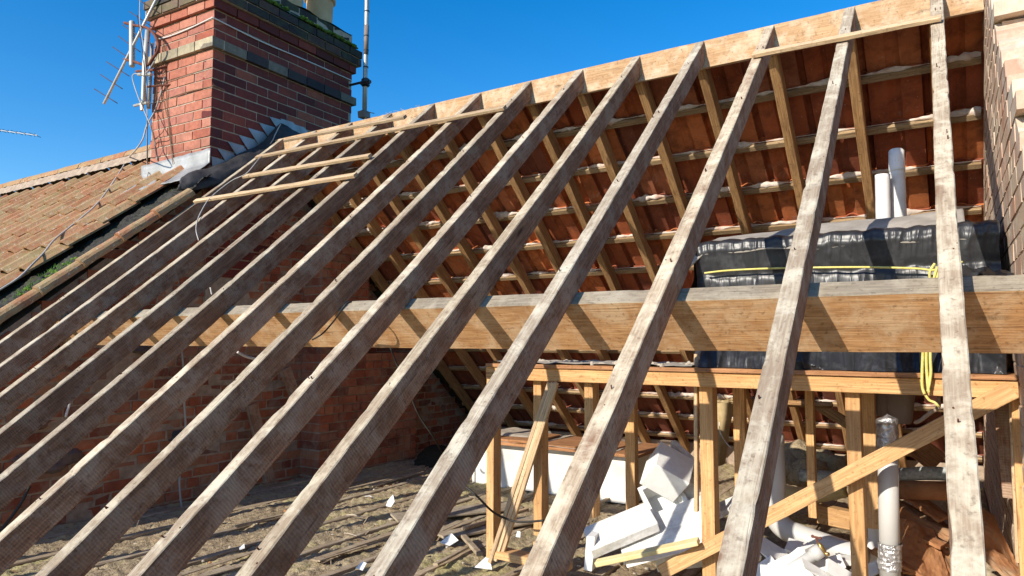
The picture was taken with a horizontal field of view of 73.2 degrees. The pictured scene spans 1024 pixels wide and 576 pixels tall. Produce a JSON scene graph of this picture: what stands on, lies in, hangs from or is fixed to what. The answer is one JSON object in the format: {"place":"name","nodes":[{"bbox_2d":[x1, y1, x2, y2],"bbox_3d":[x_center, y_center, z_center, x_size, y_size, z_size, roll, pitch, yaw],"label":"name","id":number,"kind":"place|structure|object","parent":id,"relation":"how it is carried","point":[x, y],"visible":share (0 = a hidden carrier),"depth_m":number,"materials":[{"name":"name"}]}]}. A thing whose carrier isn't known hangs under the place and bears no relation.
{"place":"outdoors","nodes":[
{"label":"outdoors","id":0,"kind":"place"},
{"bbox_2d":[0,0,878,191],"label":"sky","id":1,"kind":"structure","parent":0,"point":[54,54],"materials":[{"name":"blue"}]},
{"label":"attic floor","id":2,"kind":"structure","parent":0,"visible":0},
{"bbox_2d":[8,465,424,568],"bbox_3d":[-1.714,1.689,5.421,0.061,0.119,6.600,-3,-5,32],"label":"joist","id":3,"kind":"object","parent":2,"relation":"on","point":[133,536],"visible":0.16,"depth_m":4.49,"materials":[{"name":"brown wood"}]},
{"bbox_2d":[0,161,467,528],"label":"brick gable wall","id":4,"kind":"structure","parent":2,"relation":"on","point":[312,445],"depth_m":5.70,"materials":[{"name":"brick"}]},
{"bbox_2d":[0,188,195,323],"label":"verge tiles","id":5,"kind":"object","parent":4,"relation":"attached to","point":[46,285],"visible":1,"depth_m":4.65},
{"bbox_2d":[0,174,211,307],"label":"valley lining","id":6,"kind":"object","parent":4,"relation":"attached to","point":[145,206],"visible":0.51,"depth_m":5.06,"materials":[{"name":"black fabric"}]},
{"bbox_2d":[0,145,468,413],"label":"neighbouring roof","id":7,"kind":"structure","parent":4,"relation":"on","point":[39,217],"depth_m":6.06,"materials":[{"name":"brown tile"}]},
{"bbox_2d":[121,0,361,305],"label":"chimney stack","id":8,"kind":"object","parent":4,"relation":"on","point":[219,135],"visible":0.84,"depth_m":5.91,"materials":[{"name":"red brick"}]},
{"bbox_2d":[123,21,169,110],"bbox_3d":[-3.193,-1.952,6.015,0.589,0.876,0.124,-3,-5,32],"label":"aerial bracket","id":9,"kind":"object","parent":8,"relation":"attached to","point":[153,57],"visible":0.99,"depth_m":5.89,"materials":[{"name":"metal"}]},
{"bbox_2d":[94,0,157,103],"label":"television aerial","id":10,"kind":"object","parent":9,"relation":"attached to","point":[133,39],"visible":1,"depth_m":6.06,"materials":[{"name":"metal"}]},
{"bbox_2d":[349,0,374,118],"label":"aerial pole","id":11,"kind":"object","parent":8,"relation":"attached to","point":[364,83],"visible":1,"depth_m":6.90,"materials":[{"name":"grey metal"}]},
{"bbox_2d":[93,476,427,567],"bbox_3d":[-1.375,1.674,5.208,0.066,0.126,6.600,-3,-5,32],"label":"joist","id":12,"kind":"object","parent":2,"relation":"on","point":[145,552],"visible":0.12,"depth_m":4.52,"materials":[{"name":"brown wood"}]},
{"bbox_2d":[183,479,471,568],"bbox_3d":[-1.039,1.660,4.997,0.068,0.124,6.600,-3,-5,32],"label":"joist","id":13,"kind":"object","parent":2,"relation":"on","point":[209,557],"visible":0.13,"depth_m":4.13,"materials":[{"name":"brown wood"}]},
{"bbox_2d":[226,487,502,575],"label":"joist","id":14,"kind":"object","parent":2,"relation":"on","point":[311,551],"visible":0.09,"depth_m":4.30,"materials":[{"name":"brown wood"}]},
{"bbox_2d":[1,444,988,575],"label":"mineral wool","id":15,"kind":"object","parent":2,"relation":"on","point":[307,566],"visible":0.2,"depth_m":4.42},
{"bbox_2d":[100,461,949,575],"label":"wood splinters","id":16,"kind":"object","parent":15,"relation":"on","point":[321,558],"visible":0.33,"depth_m":4.04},
{"bbox_2d":[489,547,572,570],"bbox_3d":[0.090,1.366,3.474,0.435,0.041,0.090,-2,-5,32],"label":"offcut","id":17,"kind":"object","parent":15,"relation":"on","point":[512,555],"visible":0.47,"depth_m":3.50,"materials":[{"name":"brown wood"}]},
{"bbox_2d":[488,382,549,563],"bbox_3d":[0.039,0.944,3.510,0.024,0.985,0.022,21,5,32],"label":"lath","id":18,"kind":"object","parent":17,"relation":"on","point":[506,510],"visible":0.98,"depth_m":3.50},
{"bbox_2d":[493,382,553,561],"bbox_3d":[0.061,0.937,3.502,0.024,0.973,0.023,21,6,32],"label":"lath","id":19,"kind":"object","parent":17,"relation":"on","point":[509,516],"visible":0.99,"depth_m":3.49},
{"bbox_2d":[501,382,558,551],"bbox_3d":[0.083,0.930,3.493,0.024,0.961,0.022,20,7,32],"label":"lath","id":20,"kind":"object","parent":17,"relation":"on","point":[531,460],"visible":0.99,"depth_m":3.48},
{"bbox_2d":[472,427,666,503],"bbox_3d":[0.436,1.445,5.704,1.542,0.429,0.624,-3,-5,32],"label":"boxed in cistern","id":21,"kind":"object","parent":15,"relation":"on","point":[561,450],"visible":0.45,"depth_m":5.51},
{"bbox_2d":[584,531,598,570],"bbox_3d":[0.385,1.252,3.295,0.044,0.164,0.124,4,-2,22],"label":"foam offcut","id":22,"kind":"object","parent":15,"relation":"on","point":[589,561],"visible":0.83,"depth_m":3.24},
{"bbox_2d":[584,502,659,558],"bbox_3d":[0.520,1.160,3.311,0.344,0.053,0.173,-22,20,-1],"label":"foam board","id":23,"kind":"object","parent":22,"relation":"on","point":[627,527],"visible":0.84,"depth_m":3.27,"materials":[{"name":"plastic"}]},
{"bbox_2d":[717,395,732,465],"bbox_3d":[1.342,0.916,4.495,0.237,0.451,0.230,-3,-5,32],"label":"rolled bundle","id":24,"kind":"object","parent":15,"relation":"on","point":[724,411],"visible":0.48,"depth_m":4.42,"materials":[{"name":"fabric"}]},
{"bbox_2d":[784,439,846,486],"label":"wool bundles","id":25,"kind":"object","parent":15,"relation":"on","point":[796,457],"visible":0.49,"depth_m":4.17},
{"bbox_2d":[875,414,902,575],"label":"soil pipe","id":26,"kind":"object","parent":15,"relation":"on","point":[890,545],"visible":0.91,"depth_m":2.78,"materials":[{"name":"grey plastic"}]},
{"bbox_2d":[875,563,1000,575],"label":"clay rubble","id":27,"kind":"object","parent":15,"relation":"on","point":[990,571],"visible":0.02,"depth_m":3.22,"materials":[{"name":"orange ceramic"}]},
{"bbox_2d":[909,443,944,466],"bbox_3d":[2.076,0.831,3.452,0.131,0.114,0.026,44,2,27],"label":"broken board","id":28,"kind":"object","parent":27,"relation":"on","point":[930,455],"visible":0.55,"depth_m":3.44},
{"bbox_2d":[941,547,950,575],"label":"clay tile","id":29,"kind":"object","parent":27,"relation":"on","point":[945,551],"visible":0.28,"depth_m":2.99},
{"bbox_2d":[900,518,948,575],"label":"clay tile","id":30,"kind":"object","parent":29,"relation":"on","point":[920,555],"visible":0.83,"depth_m":2.95,"materials":[{"name":"ceramic"}]},
{"bbox_2d":[922,535,949,549],"bbox_3d":[1.824,1.099,3.109,0.205,0.049,0.262,15,4,-41],"label":"clay tile","id":31,"kind":"object","parent":29,"relation":"on","point":[937,543],"visible":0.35,"depth_m":2.99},
{"bbox_2d":[899,499,948,541],"bbox_3d":[1.893,1.061,3.186,0.262,0.052,0.206,26,19,38],"label":"clay tile","id":32,"kind":"object","parent":31,"relation":"on","point":[917,516],"visible":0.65,"depth_m":3.14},
{"bbox_2d":[899,480,946,500],"bbox_3d":[1.900,0.923,3.145,0.268,0.109,0.086,-3,-5,32],"label":"clay pipe","id":33,"kind":"object","parent":32,"relation":"on","point":[922,490],"visible":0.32,"depth_m":3.13,"materials":[{"name":"ceramic"}]},
{"bbox_2d":[799,466,945,481],"bbox_3d":[1.734,0.887,3.277,0.689,0.135,0.062,-3,-5,32],"label":"lagged pipe","id":34,"kind":"object","parent":33,"relation":"on","point":[921,473],"visible":0.45,"depth_m":3.17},
{"bbox_2d":[299,11,984,492],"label":"tiled roof slope","id":35,"kind":"structure","parent":2,"relation":"on","point":[905,99],"depth_m":4.67,"materials":[{"name":"tile"}]},
{"bbox_2d":[291,160,473,411],"bbox_3d":[-1.130,0.267,7.174,0.059,0.101,4.272,-3,-46,32],"label":"back rafter","id":36,"kind":"object","parent":35,"relation":"attached to","point":[379,280],"visible":0.33,"depth_m":6.91,"materials":[{"name":"brown wood"}]},
{"bbox_2d":[325,155,518,427],"bbox_3d":[-0.785,0.252,6.956,0.060,0.103,4.272,-3,-46,32],"label":"back rafter","id":37,"kind":"object","parent":35,"relation":"attached to","point":[376,231],"visible":0.33,"depth_m":6.75,"materials":[{"name":"brown wood"}]},
{"bbox_2d":[350,143,549,430],"bbox_3d":[-0.434,0.235,6.736,0.063,0.099,4.272,-3,-46,32],"label":"back rafter","id":38,"kind":"object","parent":35,"relation":"attached to","point":[421,243],"visible":0.27,"depth_m":6.39,"materials":[{"name":"brown wood"}]},
{"bbox_2d":[390,134,581,436],"bbox_3d":[-0.087,0.218,6.519,0.058,0.100,4.272,-3,-46,32],"label":"back rafter","id":39,"kind":"object","parent":35,"relation":"attached to","point":[445,216],"visible":0.38,"depth_m":6.03,"materials":[{"name":"brown wood"}]},
{"bbox_2d":[432,124,583,398],"bbox_3d":[0.259,0.203,6.301,0.058,0.099,4.272,-2,-46,32],"label":"back rafter","id":40,"kind":"object","parent":35,"relation":"attached to","point":[452,150],"visible":0.25,"depth_m":5.69,"materials":[{"name":"brown wood"}]},
{"bbox_2d":[374,265,693,286],"bbox_3d":[0.776,-0.128,5.717,5.160,0.029,0.044,-3,-46,32],"label":"tile batten","id":41,"kind":"object","parent":35,"relation":"attached to","point":[593,273],"visible":0.27,"depth_m":5.99,"materials":[{"name":"brown wood"}]},
{"bbox_2d":[477,114,650,442],"bbox_3d":[0.604,0.187,6.084,0.058,0.099,4.272,-3,-46,32],"label":"back rafter","id":42,"kind":"object","parent":35,"relation":"attached to","point":[498,145],"visible":0.4,"depth_m":5.51,"materials":[{"name":"brown wood"}]},
{"bbox_2d":[384,207,981,261],"bbox_3d":[0.640,-0.365,5.519,5.160,0.029,0.043,-3,-46,32],"label":"tile batten","id":43,"kind":"object","parent":42,"relation":"on","point":[972,211],"visible":0.48,"depth_m":5.03,"materials":[{"name":"brown wood"}]},
{"bbox_2d":[528,104,689,451],"bbox_3d":[0.957,0.171,5.862,0.060,0.102,4.272,-3,-46,32],"label":"back rafter","id":44,"kind":"object","parent":35,"relation":"attached to","point":[553,147],"visible":0.53,"depth_m":5.44,"materials":[{"name":"brown wood"}]},
{"bbox_2d":[311,56,980,177],"bbox_3d":[0.232,-1.073,4.923,5.160,0.029,0.045,-3,-46,32],"label":"tile batten","id":45,"kind":"object","parent":35,"relation":"attached to","point":[914,71],"visible":0.42,"depth_m":4.08,"materials":[{"name":"brown wood"}]},
{"bbox_2d":[577,93,726,456],"bbox_3d":[1.276,0.157,5.660,0.058,0.100,4.272,-3,-46,32],"label":"back rafter","id":46,"kind":"object","parent":35,"relation":"attached to","point":[586,101],"visible":0.38,"depth_m":5.02,"materials":[{"name":"brown wood"}]},
{"bbox_2d":[341,114,980,208],"bbox_3d":[0.368,-0.838,5.121,5.160,0.031,0.042,-3,-46,32],"label":"tile batten","id":47,"kind":"object","parent":35,"relation":"attached to","point":[851,133],"visible":0.47,"depth_m":4.33,"materials":[{"name":"brown wood"}]},
{"bbox_2d":[355,161,980,236],"bbox_3d":[0.504,-0.601,5.320,5.160,0.030,0.046,-3,-46,32],"label":"tile batten","id":48,"kind":"object","parent":35,"relation":"attached to","point":[908,173],"visible":0.43,"depth_m":4.62,"materials":[{"name":"brown wood"}]},
{"bbox_2d":[635,81,752,421],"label":"back rafter","id":49,"kind":"object","parent":35,"relation":"attached to","point":[644,91],"visible":0.24,"depth_m":4.60,"materials":[{"name":"brown wood"}]},
{"bbox_2d":[698,69,805,441],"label":"back rafter","id":50,"kind":"object","parent":35,"relation":"attached to","point":[713,107],"visible":0.34,"depth_m":4.50,"materials":[{"name":"brown wood"}]},
{"bbox_2d":[768,54,846,453],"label":"back rafter","id":51,"kind":"object","parent":35,"relation":"attached to","point":[783,106],"visible":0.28,"depth_m":4.13,"materials":[{"name":"brown wood"}]},
{"bbox_2d":[848,39,906,467],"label":"back rafter","id":52,"kind":"object","parent":35,"relation":"attached to","point":[856,92],"visible":0.3,"depth_m":3.97,"materials":[{"name":"brown wood"}]},
{"bbox_2d":[682,484,791,575],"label":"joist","id":53,"kind":"object","parent":2,"relation":"on","point":[692,571],"visible":0.03,"depth_m":3.67,"materials":[{"name":"brown wood"}]},
{"bbox_2d":[810,485,847,529],"bbox_3d":[1.331,1.550,3.506,0.064,0.123,6.600,-3,-5,32],"label":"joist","id":54,"kind":"object","parent":2,"relation":"on","point":[814,525],"visible":0.06,"depth_m":4.66,"materials":[{"name":"brown wood"}]},
{"bbox_2d":[983,0,1023,565],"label":"limewashed brick wall","id":55,"kind":"structure","parent":2,"relation":"on","point":[1003,115],"depth_m":2.74,"materials":[{"name":"brick"}]},
{"bbox_2d":[49,274,1023,353],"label":"purlin","id":56,"kind":"object","parent":55,"relation":"attached to","point":[898,315],"visible":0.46,"depth_m":2.21,"materials":[{"name":"brown wood"}]},
{"bbox_2d":[0,138,282,362],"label":"rafter","id":57,"kind":"object","parent":56,"relation":"on","point":[21,336],"visible":0.94,"depth_m":4.70,"materials":[{"name":"brown wood"}]},
{"bbox_2d":[0,130,316,388],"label":"rafter","id":58,"kind":"object","parent":56,"relation":"on","point":[21,360],"visible":0.9,"depth_m":4.36,"materials":[{"name":"brown wood"}]},
{"bbox_2d":[255,105,506,158],"bbox_3d":[-1.064,-1.093,4.954,2.454,0.026,0.044,-1,37,34],"label":"slating batten","id":59,"kind":"object","parent":58,"relation":"on","point":[420,124],"visible":1,"depth_m":4.80,"materials":[{"name":"brown wood"}]},
{"bbox_2d":[0,122,351,420],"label":"rafter","id":60,"kind":"object","parent":56,"relation":"on","point":[32,382],"visible":0.92,"depth_m":4.02,"materials":[{"name":"brown wood"}]},
{"bbox_2d":[0,113,391,460],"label":"rafter","id":61,"kind":"object","parent":56,"relation":"on","point":[27,422],"visible":0.88,"depth_m":3.66,"materials":[{"name":"brown wood"}]},
{"bbox_2d":[0,103,434,510],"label":"rafter","id":62,"kind":"object","parent":56,"relation":"on","point":[40,458],"visible":0.93,"depth_m":3.31,"materials":[{"name":"brown wood"}]},
{"bbox_2d":[193,172,357,203],"bbox_3d":[-1.662,-0.670,4.693,1.687,0.027,0.042,-2,36,33],"label":"slating batten","id":63,"kind":"object","parent":62,"relation":"on","point":[290,185],"visible":1,"depth_m":4.60,"materials":[{"name":"brown wood"}]},
{"bbox_2d":[242,153,371,178],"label":"slating batten","id":64,"kind":"object","parent":62,"relation":"on","point":[316,164],"visible":0.99,"depth_m":4.79,"materials":[{"name":"brown wood"}]},
{"bbox_2d":[0,93,480,575],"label":"rafter","id":65,"kind":"object","parent":56,"relation":"on","point":[27,529],"visible":0.97,"depth_m":2.92,"materials":[{"name":"brown wood"}]},
{"bbox_2d":[35,81,530,575],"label":"rafter","id":66,"kind":"object","parent":56,"relation":"on","point":[86,548],"visible":1,"depth_m":2.68,"materials":[{"name":"brown wood"}]},
{"bbox_2d":[127,69,583,575],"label":"rafter","id":67,"kind":"object","parent":56,"relation":"on","point":[175,549],"visible":1,"depth_m":2.50,"materials":[{"name":"brown wood"}]},
{"bbox_2d":[235,56,639,575],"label":"rafter","id":68,"kind":"object","parent":56,"relation":"on","point":[281,547],"visible":1,"depth_m":2.33,"materials":[{"name":"brown wood"}]},
{"bbox_2d":[365,41,704,575],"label":"rafter","id":69,"kind":"object","parent":56,"relation":"on","point":[409,543],"visible":1,"depth_m":2.13,"materials":[{"name":"brown wood"}]},
{"bbox_2d":[519,25,774,575],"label":"rafter","id":70,"kind":"object","parent":56,"relation":"on","point":[554,547],"visible":0.98,"depth_m":1.94,"materials":[{"name":"brown wood"}]},
{"bbox_2d":[769,433,870,562],"bbox_3d":[1.391,0.975,3.212,0.113,0.552,0.482,4,-6,-41],"label":"waste pipe","id":71,"kind":"object","parent":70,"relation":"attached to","point":[785,529],"visible":0.48,"depth_m":3.24,"materials":[{"name":"grey plastic"}]},
{"bbox_2d":[486,367,1018,398],"bbox_3d":[0.847,0.410,3.093,2.301,0.066,0.048,-3,-5,32],"label":"platform rail","id":72,"kind":"object","parent":55,"relation":"attached to","point":[878,385],"visible":0.68,"depth_m":2.86,"materials":[{"name":"brown wood"}]},
{"bbox_2d":[486,379,500,557],"bbox_3d":[-0.099,0.941,3.729,0.048,0.998,0.077,-3,-5,32],"label":"stud","id":73,"kind":"object","parent":72,"relation":"attached to","point":[493,486],"visible":0.51,"depth_m":3.69,"materials":[{"name":"brown wood"}]},
{"bbox_2d":[533,381,548,535],"bbox_3d":[0.150,0.868,3.577,0.051,0.795,0.077,-3,-5,32],"label":"stud","id":74,"kind":"object","parent":72,"relation":"attached to","point":[541,487],"visible":0.66,"depth_m":3.55,"materials":[{"name":"brown wood"}]},
{"bbox_2d":[584,383,599,517],"bbox_3d":[0.398,0.791,3.426,0.049,0.670,0.077,-3,-5,32],"label":"stud","id":75,"kind":"object","parent":72,"relation":"attached to","point":[591,396],"visible":0.31,"depth_m":3.41,"materials":[{"name":"brown wood"}]},
{"bbox_2d":[699,387,719,575],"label":"stud","id":76,"kind":"object","parent":72,"relation":"attached to","point":[710,517],"visible":0.84,"depth_m":3.08,"materials":[{"name":"brown wood"}]},
{"bbox_2d":[845,392,868,575],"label":"stud","id":77,"kind":"object","parent":72,"relation":"attached to","point":[856,493],"visible":0.84,"depth_m":2.76,"materials":[{"name":"brown wood"}]},
{"bbox_2d":[657,382,1018,575],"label":"diagonal brace","id":78,"kind":"object","parent":55,"relation":"attached to","point":[982,405],"visible":0.77,"depth_m":2.71,"materials":[{"name":"brown wood"}]},
{"bbox_2d":[594,537,699,566],"bbox_3d":[0.601,1.188,3.094,0.502,0.026,0.055,-23,-4,25],"label":"foam strip","id":79,"kind":"object","parent":78,"relation":"on","point":[654,550],"visible":1,"depth_m":3.07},
{"bbox_2d":[626,541,701,567],"bbox_3d":[0.708,1.192,3.179,0.387,0.020,0.164,-18,9,7],"label":"foam sheet","id":80,"kind":"object","parent":79,"relation":"on","point":[634,562],"visible":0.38,"depth_m":3.12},
{"bbox_2d":[621,535,701,564],"bbox_3d":[0.702,1.179,3.220,0.404,0.024,0.167,-20,11,8],"label":"foam sheet","id":81,"kind":"object","parent":80,"relation":"on","point":[648,541],"visible":0.15,"depth_m":3.23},
{"bbox_2d":[665,529,701,543],"bbox_3d":[0.740,1.155,3.236,0.426,0.022,0.164,-22,12,10],"label":"foam sheet","id":82,"kind":"object","parent":81,"relation":"on","point":[693,534],"visible":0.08,"depth_m":3.16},
{"bbox_2d":[651,520,701,539],"bbox_3d":[0.733,1.143,3.275,0.448,0.019,0.165,-23,13,12],"label":"foam sheet","id":83,"kind":"object","parent":82,"relation":"on","point":[661,534],"visible":0.18,"depth_m":3.22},
{"bbox_2d":[687,511,721,527],"bbox_3d":[0.771,1.123,3.287,0.463,0.018,0.167,-25,13,13],"label":"foam sheet","id":84,"kind":"object","parent":83,"relation":"on","point":[695,523],"visible":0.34,"depth_m":3.20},
{"bbox_2d":[653,495,720,529],"bbox_3d":[0.767,1.110,3.326,0.486,0.021,0.165,-27,14,15],"label":"foam sheet","id":85,"kind":"object","parent":84,"relation":"on","point":[680,514],"visible":0.3,"depth_m":3.31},
{"bbox_2d":[638,486,687,513],"bbox_3d":[0.781,1.088,3.512,0.203,0.214,0.154,-25,-45,0],"label":"foam box","id":86,"kind":"object","parent":85,"relation":"on","point":[655,501],"visible":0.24,"depth_m":3.55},
{"bbox_2d":[640,442,693,501],"bbox_3d":[0.783,0.928,3.483,0.194,0.173,0.175,30,36,6],"label":"foam box","id":87,"kind":"object","parent":86,"relation":"on","point":[667,472],"visible":0.91,"depth_m":3.42,"materials":[{"name":"plastic"}]},
{"bbox_2d":[982,508,1016,564],"bbox_3d":[2.070,1.067,3.014,0.204,0.059,0.262,17,35,-1],"label":"clay tile","id":88,"kind":"object","parent":55,"relation":"on","point":[994,538],"visible":0.45,"depth_m":2.99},
{"bbox_2d":[984,541,1018,575],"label":"clay tile","id":89,"kind":"object","parent":55,"relation":"on","point":[1001,564],"visible":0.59,"depth_m":2.72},
{"bbox_2d":[994,403,1012,498],"bbox_3d":[1.952,0.617,2.691,0.088,0.389,0.072,-7,-7,43],"label":"post","id":90,"kind":"object","parent":55,"relation":"attached to","point":[1002,424],"visible":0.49,"depth_m":2.68,"materials":[{"name":"brown wood"}]},
{"bbox_2d":[1011,399,1023,575],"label":"stud","id":91,"kind":"object","parent":55,"relation":"on","point":[1017,443],"visible":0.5,"depth_m":2.49,"materials":[{"name":"brown wood"}]},
{"bbox_3d":[1.105,0.437,3.468,2.266,0.066,0.047,-3,-5,32],"label":"platform rail","id":92,"kind":"object","parent":55,"relation":"attached to","visible":0},
{"bbox_2d":[625,399,638,509],"bbox_3d":[0.647,0.867,3.728,0.058,0.724,0.052,-3,-5,32],"label":"stud","id":93,"kind":"object","parent":92,"relation":"attached to","point":[631,466],"visible":0.6,"depth_m":3.70,"materials":[{"name":"brown wood"}]},
{"bbox_2d":[733,388,746,483],"bbox_3d":[1.136,0.744,3.428,0.058,0.524,0.051,-3,-5,32],"label":"stud","id":94,"kind":"object","parent":92,"relation":"attached to","point":[739,415],"visible":0.62,"depth_m":3.41,"materials":[{"name":"brown wood"}]},
{"bbox_2d":[486,362,1017,379],"bbox_3d":[0.980,0.382,3.302,2.295,0.019,0.560,-3,-5,32],"label":"platform board","id":95,"kind":"object","parent":92,"relation":"on","point":[1009,375],"visible":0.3,"depth_m":2.85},
{"bbox_2d":[490,359,693,366],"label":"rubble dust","id":96,"kind":"object","parent":95,"relation":"on","point":[657,364],"visible":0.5,"depth_m":3.45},
{"bbox_2d":[694,354,698,511],"bbox_3d":[0.843,0.658,3.151,0.019,0.710,0.031,-1,-4,32],"label":"stud","id":97,"kind":"object","parent":95,"relation":"attached to","point":[696,449],"visible":0.87,"depth_m":3.14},
{"bbox_2d":[690,208,1013,373],"bbox_3d":[1.457,0.014,3.108,1.253,0.683,0.972,-3,-5,32],"label":"wrapped water tank","id":98,"kind":"object","parent":95,"relation":"on","point":[906,241],"visible":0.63,"depth_m":2.86,"materials":[{"name":"plastic"}]},
{"bbox_2d":[704,261,962,407],"bbox_3d":[1.275,0.181,2.835,0.995,0.569,0.122,-3,-5,32],"label":"yellow rope","id":99,"kind":"object","parent":98,"relation":"attached to","point":[928,376],"visible":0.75,"depth_m":2.67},
{"bbox_3d":[1.833,-0.064,3.188,0.575,0.367,0.840,-3,-5,32],"label":"plastic water tank","id":100,"kind":"object","parent":98,"relation":"in","visible":0},
{"bbox_2d":[875,173,890,218],"bbox_3d":[1.889,-0.436,3.512,0.074,0.286,0.070,-3,-5,32],"label":"lagged pipe","id":101,"kind":"object","parent":100,"relation":"on","point":[882,197],"visible":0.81,"depth_m":3.49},
{"bbox_2d":[888,148,906,216],"bbox_3d":[1.982,-0.506,3.542,0.077,0.422,0.077,-3,-5,32],"label":"lagged pipe","id":102,"kind":"object","parent":100,"relation":"on","point":[896,161],"visible":0.83,"depth_m":3.52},
{"bbox_2d":[805,391,817,517],"bbox_3d":[1.411,0.774,3.252,0.038,0.596,0.052,-3,-5,32],"label":"stud","id":103,"kind":"object","parent":92,"relation":"attached to","point":[811,443],"visible":0.8,"depth_m":3.23,"materials":[{"name":"brown wood"}]},
{"bbox_2d":[861,393,878,529],"bbox_3d":[1.595,0.760,3.070,0.057,0.598,0.052,-3,-5,32],"label":"stud","id":104,"kind":"object","parent":92,"relation":"attached to","point":[869,430],"visible":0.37,"depth_m":3.05,"materials":[{"name":"brown wood"}]},
{"bbox_2d":[875,394,914,423],"bbox_3d":[1.767,0.467,3.168,0.188,0.292,0.280,-3,-5,32],"label":"cistern box","id":105,"kind":"object","parent":92,"relation":"hanging from","point":[900,407],"visible":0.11,"depth_m":3.07,"materials":[{"name":"brown plastic"}]},
{"bbox_3d":[2.008,1.521,3.080,0.060,0.122,6.600,-3,-5,32],"label":"joist","id":106,"kind":"object","parent":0,"visible":0},
{"bbox_2d":[930,0,986,575],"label":"rafter","id":107,"kind":"object","parent":106,"relation":"on","point":[966,539],"visible":0.98,"depth_m":1.54,"materials":[{"name":"brown wood"}]},
{"bbox_2d":[275,0,983,158],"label":"ridge board","id":108,"kind":"object","parent":107,"relation":"attached to","point":[730,49],"visible":0.62,"depth_m":3.96,"materials":[{"name":"brown wood"}]},
{"bbox_2d":[752,14,940,57],"bbox_3d":[1.552,-1.181,3.257,0.807,0.025,0.041,-1,37,34],"label":"slating batten","id":109,"kind":"object","parent":107,"relation":"on","point":[857,34],"visible":1,"depth_m":3.23,"materials":[{"name":"brown wood"}]},
{"bbox_3d":[1.671,1.534,3.292,0.065,0.122,6.600,-3,-5,32],"label":"joist","id":110,"kind":"object","parent":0,"visible":0},
{"bbox_2d":[716,7,855,575],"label":"rafter","id":111,"kind":"object","parent":110,"relation":"on","point":[741,545],"visible":0.95,"depth_m":1.74,"materials":[{"name":"brown wood"}]},
{"bbox_2d":[817,503,849,529],"bbox_3d":[1.547,1.090,3.285,0.160,0.086,0.060,4,-1,32],"label":"sole plate","id":112,"kind":"object","parent":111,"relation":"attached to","point":[833,516],"visible":0.77,"depth_m":3.27,"materials":[{"name":"brown wood"}]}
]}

